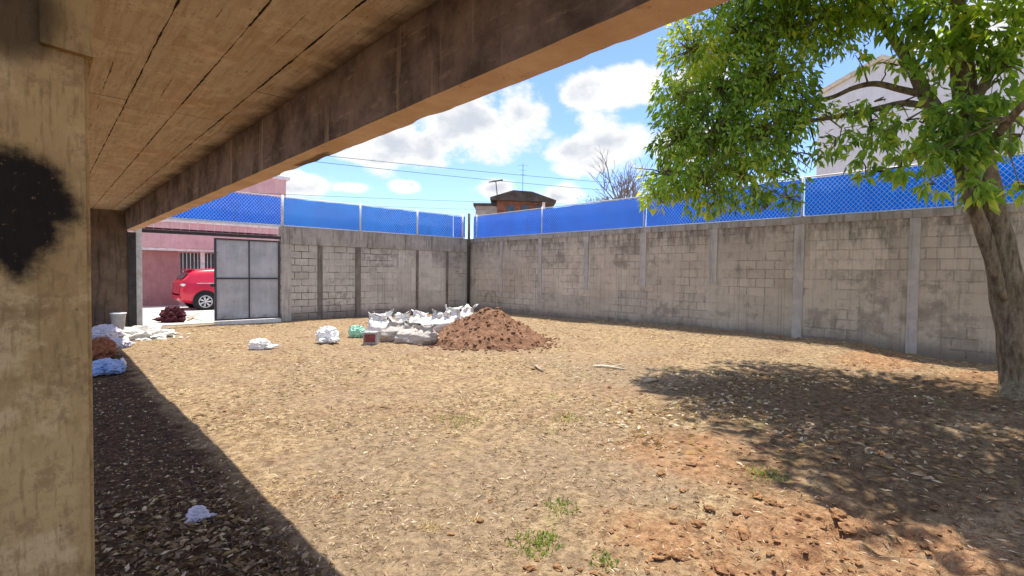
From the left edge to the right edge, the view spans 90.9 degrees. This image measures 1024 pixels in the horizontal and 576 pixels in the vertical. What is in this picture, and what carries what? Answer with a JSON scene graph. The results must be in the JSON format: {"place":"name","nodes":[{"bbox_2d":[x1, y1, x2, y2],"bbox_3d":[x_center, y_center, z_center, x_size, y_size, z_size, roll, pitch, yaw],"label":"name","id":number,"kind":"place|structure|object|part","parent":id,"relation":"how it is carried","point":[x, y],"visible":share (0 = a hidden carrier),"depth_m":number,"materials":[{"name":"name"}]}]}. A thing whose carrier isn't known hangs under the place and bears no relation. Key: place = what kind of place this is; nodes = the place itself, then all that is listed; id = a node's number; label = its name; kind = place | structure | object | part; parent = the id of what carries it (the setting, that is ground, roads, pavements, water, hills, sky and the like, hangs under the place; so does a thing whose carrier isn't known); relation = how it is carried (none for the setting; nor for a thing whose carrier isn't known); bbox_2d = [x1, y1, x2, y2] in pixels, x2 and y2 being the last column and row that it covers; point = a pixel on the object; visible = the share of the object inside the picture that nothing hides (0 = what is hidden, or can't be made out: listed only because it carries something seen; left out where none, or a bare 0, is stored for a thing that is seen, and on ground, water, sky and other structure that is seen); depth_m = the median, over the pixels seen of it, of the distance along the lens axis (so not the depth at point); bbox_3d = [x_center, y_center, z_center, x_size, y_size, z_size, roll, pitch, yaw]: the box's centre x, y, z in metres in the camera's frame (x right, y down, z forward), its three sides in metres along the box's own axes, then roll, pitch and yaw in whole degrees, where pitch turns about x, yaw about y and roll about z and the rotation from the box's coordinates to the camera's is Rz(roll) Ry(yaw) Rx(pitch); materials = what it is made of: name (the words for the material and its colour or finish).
{"place":"outdoors","nodes":[
{"label":"outdoors","id":0,"kind":"place"},
{"bbox_2d":[143,305,213,325],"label":"road","id":1,"kind":"structure","parent":0,"point":[150,313],"depth_m":15.71,"materials":[{"name":"concrete"}]},
{"bbox_2d":[152,305,186,322],"bbox_3d":[-9.420,0.717,13.896,0.788,0.480,0.570,0,2,-26],"label":"rubbish heap","id":2,"kind":"object","parent":1,"relation":"on","point":[170,314],"visible":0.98,"depth_m":13.76,"materials":[{"name":"red fabric"}]},
{"bbox_2d":[171,268,213,309],"bbox_3d":[-10.680,0.028,19.575,4.080,1.560,2.157,-1,2,-43],"label":"parked car","id":3,"kind":"object","parent":1,"relation":"on","point":[191,288],"visible":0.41,"depth_m":18.02,"materials":[{"name":"red paint"}]},
{"bbox_3d":[-12.012,-0.444,18.315,0.155,0.186,1.184,-1,2,-43],"label":"rear window","id":4,"kind":"part","parent":3,"relation":"part of","materials":[{"name":"grey glass"}]},
{"bbox_2d":[577,191,618,204],"bbox_3d":[6.376,-3.006,33.615,5.460,7.189,5.438,-1,2,-43],"label":"bare tree","id":5,"kind":"object","parent":1,"relation":"on","point":[597,197],"visible":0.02,"depth_m":32.86,"materials":[{"name":"grey plant"}]},
{"bbox_2d":[588,148,655,201],"bbox_3d":[7.053,-4.094,30.562,4.033,9.526,7.205,0,2,-12],"label":"bare tree","id":6,"kind":"object","parent":1,"relation":"on","point":[624,191],"visible":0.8,"depth_m":30.08,"materials":[{"name":"brown plant"}]},
{"bbox_2d":[248,192,585,204],"bbox_3d":[-8.935,-3.689,18.325,40.001,2.714,0.013,-1,2,-43],"label":"power cable","id":7,"kind":"object","parent":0,"point":[408,199],"visible":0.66,"depth_m":21.67,"materials":[{"name":"black rubber"}]},
{"bbox_2d":[379,206,519,210],"bbox_3d":[-9.074,-3.407,18.480,40.001,2.412,0.011,-1,2,-43],"label":"power cable","id":8,"kind":"object","parent":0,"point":[444,208],"visible":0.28,"depth_m":23.89,"materials":[{"name":"black rubber"}]},
{"bbox_2d":[320,162,597,189],"bbox_3d":[-8.714,-4.965,18.067,40.001,1.888,0.019,-1,2,-43],"label":"power cable","id":9,"kind":"object","parent":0,"point":[446,175],"visible":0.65,"depth_m":23.25,"materials":[{"name":"black rubber"}]},
{"bbox_2d":[331,156,608,182],"bbox_3d":[-8.508,-5.144,17.841,40.001,2.394,0.019,-1,2,-43],"label":"power cable","id":10,"kind":"object","parent":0,"point":[459,169],"visible":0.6,"depth_m":23.20,"materials":[{"name":"black rubber"}]},
{"bbox_2d":[473,174,555,216],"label":"brick house","id":11,"kind":"structure","parent":0,"point":[519,200],"depth_m":43.94,"materials":[{"name":"brown brick"}]},
{"bbox_2d":[506,205,513,212],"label":"window","id":12,"kind":"structure","parent":11,"relation":"in","point":[509,208],"depth_m":43.93,"materials":[{"name":"grey glass"}]},
{"bbox_2d":[521,205,528,210],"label":"window","id":13,"kind":"structure","parent":11,"relation":"in","point":[523,207],"depth_m":43.93,"materials":[{"name":"grey glass"}]},
{"bbox_2d":[92,310,1023,575],"bbox_3d":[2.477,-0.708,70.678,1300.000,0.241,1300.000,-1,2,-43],"label":"ground","id":14,"kind":"structure","parent":0,"point":[950,561],"depth_m":4.21,"materials":[{"name":"brown soil"}]},
{"bbox_2d":[0,0,94,575],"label":"concrete column","id":15,"kind":"structure","parent":14,"relation":"on","point":[46,441],"depth_m":1.17,"materials":[{"name":"beige concrete"}]},
{"bbox_2d":[88,0,729,230],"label":"concrete canopy","id":16,"kind":"object","parent":15,"relation":"on","point":[194,103],"visible":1,"depth_m":3.10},
{"bbox_2d":[92,337,116,359],"bbox_3d":[-6.804,0.978,8.290,0.486,0.363,0.485,-1,2,-43],"label":"rag bundle","id":17,"kind":"object","parent":14,"relation":"on","point":[103,347],"visible":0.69,"depth_m":8.20,"materials":[{"name":"brown fabric"}]},
{"bbox_2d":[92,324,122,339],"bbox_3d":[-8.395,0.905,10.455,0.616,0.330,0.888,2,2,27],"label":"plastic bag","id":18,"kind":"object","parent":14,"relation":"on","point":[111,331],"visible":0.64,"depth_m":10.28,"materials":[{"name":"white plastic"}]},
{"bbox_2d":[92,358,127,375],"bbox_3d":[-5.806,1.109,7.106,0.618,0.221,0.637,-1,2,-43],"label":"plastic sheet","id":19,"kind":"object","parent":14,"relation":"on","point":[107,366],"visible":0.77,"depth_m":7.08,"materials":[{"name":"blue plastic"}]},
{"bbox_2d":[90,208,136,326],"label":"block wall","id":20,"kind":"structure","parent":14,"relation":"on","point":[113,266],"depth_m":11.82,"materials":[{"name":"concrete"}]},
{"bbox_2d":[109,312,126,329],"bbox_3d":[-9.095,0.792,11.644,0.324,0.439,0.329,-1,2,-43],"label":"bucket","id":21,"kind":"object","parent":14,"relation":"on","point":[118,319],"visible":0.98,"depth_m":11.55,"materials":[{"name":"white plastic"}]},
{"bbox_2d":[111,337,135,347],"bbox_3d":[-7.373,1.025,9.464,0.458,0.200,0.602,0,2,-30],"label":"plastic bag","id":22,"kind":"object","parent":14,"relation":"on","point":[122,342],"visible":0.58,"depth_m":9.42,"materials":[{"name":"white plastic"}]},
{"bbox_2d":[119,325,189,340],"bbox_3d":[-7.976,0.955,10.960,1.746,0.321,1.392,-1,2,-43],"label":"rubble heap","id":23,"kind":"object","parent":14,"relation":"on","point":[145,333],"visible":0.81,"depth_m":10.81,"materials":[{"name":"white paint"}]},
{"bbox_2d":[184,505,216,522],"bbox_3d":[-1.865,1.337,3.005,0.174,0.087,0.112,-1,2,-43],"label":"plastic scrap","id":24,"kind":"object","parent":14,"relation":"on","point":[195,513],"visible":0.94,"depth_m":2.98,"materials":[{"name":"white plastic"}]},
{"bbox_2d":[128,176,289,305],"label":"pink building","id":25,"kind":"structure","parent":14,"relation":"on","point":[166,258],"depth_m":20.08,"materials":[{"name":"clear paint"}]},
{"bbox_2d":[142,251,178,305],"bbox_3d":[-19.268,-0.177,14.813,16.008,2.373,0.058,-1,2,-43],"label":"garage door","id":26,"kind":"structure","parent":25,"relation":"in","point":[160,269],"depth_m":19.80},
{"bbox_2d":[180,253,199,272],"bbox_3d":[-13.103,-0.832,20.525,0.670,1.183,0.069,-1,2,-43],"label":"window","id":27,"kind":"structure","parent":25,"relation":"in","point":[187,260],"depth_m":20.50,"materials":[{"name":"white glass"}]},
{"bbox_2d":[205,253,213,268],"bbox_3d":[-12.516,-0.842,21.072,0.550,1.183,0.069,-1,2,-43],"label":"window","id":28,"kind":"structure","parent":25,"relation":"in","point":[209,258],"depth_m":20.99,"materials":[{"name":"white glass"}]},
{"bbox_2d":[214,318,280,324],"bbox_3d":[-7.387,0.984,14.138,1.660,0.185,0.320,-1,2,-43],"label":"gate threshold","id":29,"kind":"object","parent":14,"relation":"on","point":[267,320],"visible":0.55,"depth_m":13.99,"materials":[{"name":"white paint"}]},
{"bbox_2d":[248,338,278,349],"bbox_3d":[-4.661,1.044,9.475,0.553,0.210,0.379,0,2,-16],"label":"plastic bag","id":30,"kind":"object","parent":14,"relation":"on","point":[260,344],"visible":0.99,"depth_m":9.35,"materials":[{"name":"white plastic"}]},
{"bbox_2d":[315,325,339,343],"bbox_3d":[-3.779,0.952,10.316,0.476,0.372,0.583,0,2,-22],"label":"plastic bag","id":31,"kind":"object","parent":14,"relation":"on","point":[326,334],"visible":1,"depth_m":10.27,"materials":[{"name":"white plastic"}]},
{"bbox_2d":[348,325,364,336],"bbox_3d":[-3.490,0.967,11.351,0.352,0.277,0.351,-1,2,-43],"label":"plastic bag","id":32,"kind":"object","parent":14,"relation":"on","point":[355,330],"visible":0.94,"depth_m":11.26,"materials":[{"name":"green plastic"}]},
{"bbox_2d":[362,331,378,344],"bbox_3d":[-2.880,1.017,10.277,0.280,0.260,0.270,1,2,0],"label":"carton","id":33,"kind":"object","parent":14,"relation":"on","point":[370,337],"visible":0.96,"depth_m":10.21,"materials":[{"name":"cardboard"}]},
{"bbox_2d":[278,226,467,320],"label":"block wall","id":34,"kind":"structure","parent":14,"relation":"on","point":[327,274],"depth_m":16.44,"materials":[{"name":"concrete"}]},
{"bbox_2d":[134,218,280,325],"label":"metal gate","id":35,"kind":"structure","parent":34,"relation":"attached to","point":[246,285],"depth_m":13.94,"materials":[{"name":"metal"}]},
{"bbox_2d":[169,191,464,238],"bbox_3d":[-5.479,-2.266,15.800,10.182,0.914,0.147,-1,2,-43],"label":"fence","id":36,"kind":"object","parent":34,"relation":"on","point":[247,208],"visible":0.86,"depth_m":15.52,"materials":[{"name":"fabric"}]},
{"bbox_2d":[365,311,388,338],"bbox_3d":[-2.952,0.819,11.202,0.591,0.631,0.487,1,2,6],"label":"sack","id":37,"kind":"object","parent":14,"relation":"on","point":[377,322],"visible":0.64,"depth_m":11.11,"materials":[{"name":"white plastic"}]},
{"bbox_2d":[373,309,393,320],"bbox_3d":[-2.957,0.805,11.610,0.612,0.652,0.583,2,2,31],"label":"sack","id":38,"kind":"object","parent":14,"relation":"on","point":[389,314],"visible":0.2,"depth_m":11.64,"materials":[{"name":"white plastic"}]},
{"bbox_2d":[380,317,408,341],"bbox_3d":[-2.526,0.879,10.798,0.606,0.515,0.491,0,2,-22],"label":"sack","id":39,"kind":"object","parent":14,"relation":"on","point":[389,330],"visible":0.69,"depth_m":10.66,"materials":[{"name":"white plastic"}]},
{"bbox_2d":[392,311,412,322],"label":"sack","id":40,"kind":"object","parent":14,"relation":"on","point":[400,317],"visible":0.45,"depth_m":11.58,"materials":[{"name":"white plastic"}]},
{"bbox_2d":[394,321,422,343],"bbox_3d":[-2.177,0.931,10.593,0.619,0.450,0.509,1,2,-3],"label":"sack","id":41,"kind":"object","parent":14,"relation":"on","point":[405,331],"visible":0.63,"depth_m":10.46,"materials":[{"name":"white plastic"}]},
{"bbox_2d":[411,309,430,326],"bbox_3d":[-2.124,0.816,11.810,0.651,0.629,0.495,0,2,-25],"label":"sack","id":42,"kind":"object","parent":14,"relation":"on","point":[422,318],"visible":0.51,"depth_m":11.74,"materials":[{"name":"white plastic"}]},
{"bbox_2d":[406,324,439,344],"bbox_3d":[-1.829,0.954,10.480,0.687,0.440,0.535,1,2,8],"label":"sack","id":43,"kind":"object","parent":14,"relation":"on","point":[424,335],"visible":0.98,"depth_m":10.31,"materials":[{"name":"white plastic"}]},
{"bbox_2d":[417,520,443,532],"bbox_3d":[-0.468,1.389,2.953,0.150,0.044,0.135,1,2,17],"label":"grass tuft","id":44,"kind":"object","parent":14,"relation":"on","point":[426,522],"visible":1,"depth_m":2.95,"materials":[{"name":"beige plant"}]},
{"bbox_2d":[427,309,450,332],"bbox_3d":[-1.751,0.807,11.900,0.662,0.642,0.557,1,2,6],"label":"sack","id":45,"kind":"object","parent":14,"relation":"on","point":[441,320],"visible":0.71,"depth_m":11.79,"materials":[{"name":"white plastic"}]},
{"bbox_2d":[445,304,463,322],"bbox_3d":[-1.466,0.757,12.074,0.620,0.754,0.569,1,2,9],"label":"sack","id":46,"kind":"object","parent":14,"relation":"on","point":[456,314],"visible":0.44,"depth_m":12.01,"materials":[{"name":"white plastic"}]},
{"bbox_2d":[431,414,485,429],"bbox_3d":[-0.539,1.330,5.105,0.540,0.059,0.522,-1,2,-43],"label":"grass tuft","id":47,"kind":"object","parent":14,"relation":"on","point":[461,418],"visible":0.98,"depth_m":5.11,"materials":[{"name":"beige plant"}]},
{"bbox_2d":[467,213,469,305],"bbox_3d":[-1.652,-0.921,19.214,0.100,3.820,0.095,-1,2,-43],"label":"corner pole","id":48,"kind":"object","parent":14,"relation":"on","point":[468,275],"visible":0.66,"depth_m":19.18,"materials":[{"name":"metal"}]},
{"bbox_2d":[460,304,477,316],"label":"sack","id":49,"kind":"object","parent":14,"relation":"on","point":[467,309],"visible":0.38,"depth_m":12.23,"materials":[{"name":"white plastic"}]},
{"bbox_2d":[459,511,480,522],"bbox_3d":[-0.252,1.396,3.072,0.134,0.041,0.130,1,2,9],"label":"grass tuft","id":50,"kind":"object","parent":14,"relation":"on","point":[469,518],"visible":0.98,"depth_m":3.06,"materials":[{"name":"beige plant"}]},
{"bbox_2d":[418,307,571,352],"bbox_3d":[-0.454,0.801,10.888,3.349,0.809,3.428,-1,2,-43],"label":"dirt mound","id":51,"kind":"object","parent":14,"relation":"on","point":[488,328],"visible":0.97,"depth_m":10.19,"materials":[{"name":"red soil"}]},
{"bbox_2d":[522,564,537,571],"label":"soil clod","id":52,"kind":"object","parent":14,"relation":"on","point":[529,567],"visible":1,"depth_m":2.54,"materials":[{"name":"brown soil"}]},
{"bbox_2d":[506,528,565,559],"bbox_3d":[0.130,1.402,2.785,0.339,0.061,0.311,-1,2,-43],"label":"grass tuft","id":53,"kind":"object","parent":14,"relation":"on","point":[547,540],"visible":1,"depth_m":2.78,"materials":[{"name":"green plant"}]},
{"bbox_2d":[531,364,543,371],"bbox_3d":[0.366,1.218,7.779,0.156,0.089,0.412,0,2,-11],"label":"stick","id":54,"kind":"object","parent":14,"relation":"on","point":[537,367],"visible":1,"depth_m":7.75,"materials":[{"name":"brown wood"}]},
{"bbox_2d":[553,563,562,570],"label":"soil clod","id":55,"kind":"object","parent":14,"relation":"on","point":[557,567],"visible":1,"depth_m":2.56,"materials":[{"name":"brown soil"}]},
{"bbox_2d":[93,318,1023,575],"bbox_3d":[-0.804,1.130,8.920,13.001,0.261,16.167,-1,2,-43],"label":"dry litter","id":56,"kind":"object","parent":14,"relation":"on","point":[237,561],"visible":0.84,"depth_m":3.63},
{"bbox_2d":[540,496,583,516],"bbox_3d":[0.322,1.386,3.223,0.242,0.049,0.239,0,2,-28],"label":"grass tuft","id":57,"kind":"object","parent":14,"relation":"on","point":[561,504],"visible":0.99,"depth_m":3.23,"materials":[{"name":"green plant"}]},
{"bbox_2d":[106,330,1023,575],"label":"soil crumbs","id":58,"kind":"object","parent":14,"relation":"on","point":[678,555],"visible":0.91,"depth_m":3.15,"materials":[{"name":"brown soil"}]},
{"bbox_2d":[553,412,584,422],"bbox_3d":[0.572,1.330,5.194,0.334,0.055,0.348,-1,2,-43],"label":"grass tuft","id":59,"kind":"object","parent":14,"relation":"on","point":[568,417],"visible":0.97,"depth_m":5.18,"materials":[{"name":"beige plant"}]},
{"bbox_2d":[588,549,619,572],"bbox_3d":[0.482,1.413,2.628,0.145,0.066,0.154,2,2,26],"label":"grass tuft","id":60,"kind":"object","parent":14,"relation":"on","point":[608,558],"visible":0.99,"depth_m":2.63,"materials":[{"name":"green plant"}]},
{"bbox_2d":[593,364,624,369],"bbox_3d":[1.535,1.231,7.950,0.513,0.084,0.112,1,2,12],"label":"stick","id":61,"kind":"object","parent":14,"relation":"on","point":[605,366],"visible":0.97,"depth_m":7.95,"materials":[{"name":"brown wood"}]},
{"bbox_2d":[639,376,659,382],"bbox_3d":[1.928,1.264,7.004,0.348,0.088,0.090,0,2,-25],"label":"stick","id":62,"kind":"object","parent":14,"relation":"on","point":[646,380],"visible":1,"depth_m":6.96,"materials":[{"name":"grey wood"}]},
{"bbox_2d":[649,550,671,559],"bbox_3d":[0.785,1.405,2.661,0.121,0.031,0.077,1,2,11],"label":"soil clod","id":63,"kind":"object","parent":14,"relation":"on","point":[658,555],"visible":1,"depth_m":2.65,"materials":[{"name":"brown soil"}]},
{"bbox_2d":[656,470,665,476],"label":"soil clod","id":64,"kind":"object","parent":14,"relation":"on","point":[662,473],"visible":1,"depth_m":3.73,"materials":[{"name":"brown soil"}]},
{"bbox_2d":[686,462,697,465],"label":"soil clod","id":65,"kind":"object","parent":14,"relation":"on","point":[692,463],"visible":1,"depth_m":3.94,"materials":[{"name":"brown soil"}]},
{"bbox_2d":[691,519,706,526],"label":"soil clod","id":66,"kind":"object","parent":14,"relation":"on","point":[698,523],"visible":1,"depth_m":3.02,"materials":[{"name":"brown soil"}]},
{"bbox_2d":[703,504,715,511],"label":"soil clod","id":67,"kind":"object","parent":14,"relation":"on","point":[708,507],"visible":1,"depth_m":3.18,"materials":[{"name":"brown soil"}]},
{"bbox_2d":[710,562,728,574],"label":"soil clod","id":68,"kind":"object","parent":14,"relation":"on","point":[721,568],"visible":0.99,"depth_m":2.51,"materials":[{"name":"brown soil"}]},
{"bbox_2d":[737,527,750,540],"bbox_3d":[1.336,1.411,2.906,0.073,0.034,0.126,2,2,30],"label":"soil clod","id":69,"kind":"object","parent":14,"relation":"on","point":[745,534],"visible":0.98,"depth_m":2.89,"materials":[{"name":"brown soil"}]},
{"bbox_2d":[470,203,1023,363],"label":"block wall","id":70,"kind":"structure","parent":14,"relation":"on","point":[913,281],"depth_m":11.22,"materials":[{"name":"concrete"}]},
{"bbox_2d":[473,151,1023,238],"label":"fence","id":71,"kind":"object","parent":70,"relation":"on","point":[833,195],"visible":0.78,"depth_m":11.56,"materials":[{"name":"fabric"}]},
{"bbox_2d":[752,491,762,498],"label":"soil clod","id":72,"kind":"object","parent":14,"relation":"on","point":[756,494],"visible":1,"depth_m":3.39,"materials":[{"name":"brown soil"}]},
{"bbox_2d":[746,466,789,481],"bbox_3d":[1.923,1.387,3.782,0.322,0.068,0.311,1,2,13],"label":"grass tuft","id":73,"kind":"object","parent":14,"relation":"on","point":[763,473],"visible":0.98,"depth_m":3.78,"materials":[{"name":"green plant"}]},
{"bbox_2d":[764,497,783,506],"bbox_3d":[1.698,1.382,3.264,0.077,0.031,0.121,0,2,-33],"label":"soil clod","id":74,"kind":"object","parent":14,"relation":"on","point":[772,501],"visible":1,"depth_m":3.25,"materials":[{"name":"brown soil"}]},
{"bbox_2d":[771,530,783,539],"bbox_3d":[1.540,1.427,2.909,0.078,0.032,0.124,2,2,38],"label":"soil clod","id":75,"kind":"object","parent":14,"relation":"on","point":[776,534],"visible":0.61,"depth_m":2.90,"materials":[{"name":"brown soil"}]},
{"bbox_2d":[791,510,828,527],"bbox_3d":[1.802,1.381,3.047,0.216,0.059,0.139,2,2,28],"label":"soil clod","id":76,"kind":"object","parent":14,"relation":"on","point":[818,520],"visible":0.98,"depth_m":3.03,"materials":[{"name":"brown soil"}]},
{"bbox_2d":[635,0,1023,400],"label":"yard tree","id":77,"kind":"object","parent":14,"relation":"on","point":[966,144],"visible":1,"depth_m":7.01,"materials":[{"name":"green plant"}]},
{"bbox_2d":[826,439,837,443],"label":"soil clod","id":78,"kind":"object","parent":14,"relation":"on","point":[831,441],"visible":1,"depth_m":4.49,"materials":[{"name":"brown soil"}]},
{"bbox_2d":[828,507,846,520],"bbox_3d":[2.005,1.381,3.104,0.088,0.041,0.151,1,2,9],"label":"soil clod","id":79,"kind":"object","parent":14,"relation":"on","point":[837,513],"visible":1,"depth_m":3.07,"materials":[{"name":"brown soil"}]},
{"bbox_2d":[838,518,862,533],"bbox_3d":[1.986,1.398,2.973,0.177,0.045,0.131,-1,2,-43],"label":"soil clod","id":80,"kind":"object","parent":14,"relation":"on","point":[847,526],"visible":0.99,"depth_m":2.95,"materials":[{"name":"brown soil"}]},
{"bbox_2d":[862,525,885,535],"bbox_3d":[2.099,1.403,2.924,0.078,0.032,0.124,0,2,-28],"label":"soil clod","id":81,"kind":"object","parent":14,"relation":"on","point":[875,530],"visible":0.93,"depth_m":2.91,"materials":[{"name":"brown soil"}]},
{"bbox_2d":[910,470,923,476],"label":"soil clod","id":82,"kind":"object","parent":14,"relation":"on","point":[917,471],"visible":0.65,"depth_m":3.84,"materials":[{"name":"brown soil"}]},
{"bbox_2d":[816,51,1023,177],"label":"warehouse","id":83,"kind":"structure","parent":14,"relation":"on","point":[871,94],"depth_m":18.15,"materials":[{"name":"white metal"}]},
{"bbox_2d":[278,0,1023,238],"label":"sky","id":84,"kind":"structure","parent":0,"point":[553,123],"materials":[{"name":"blue"}]}
]}

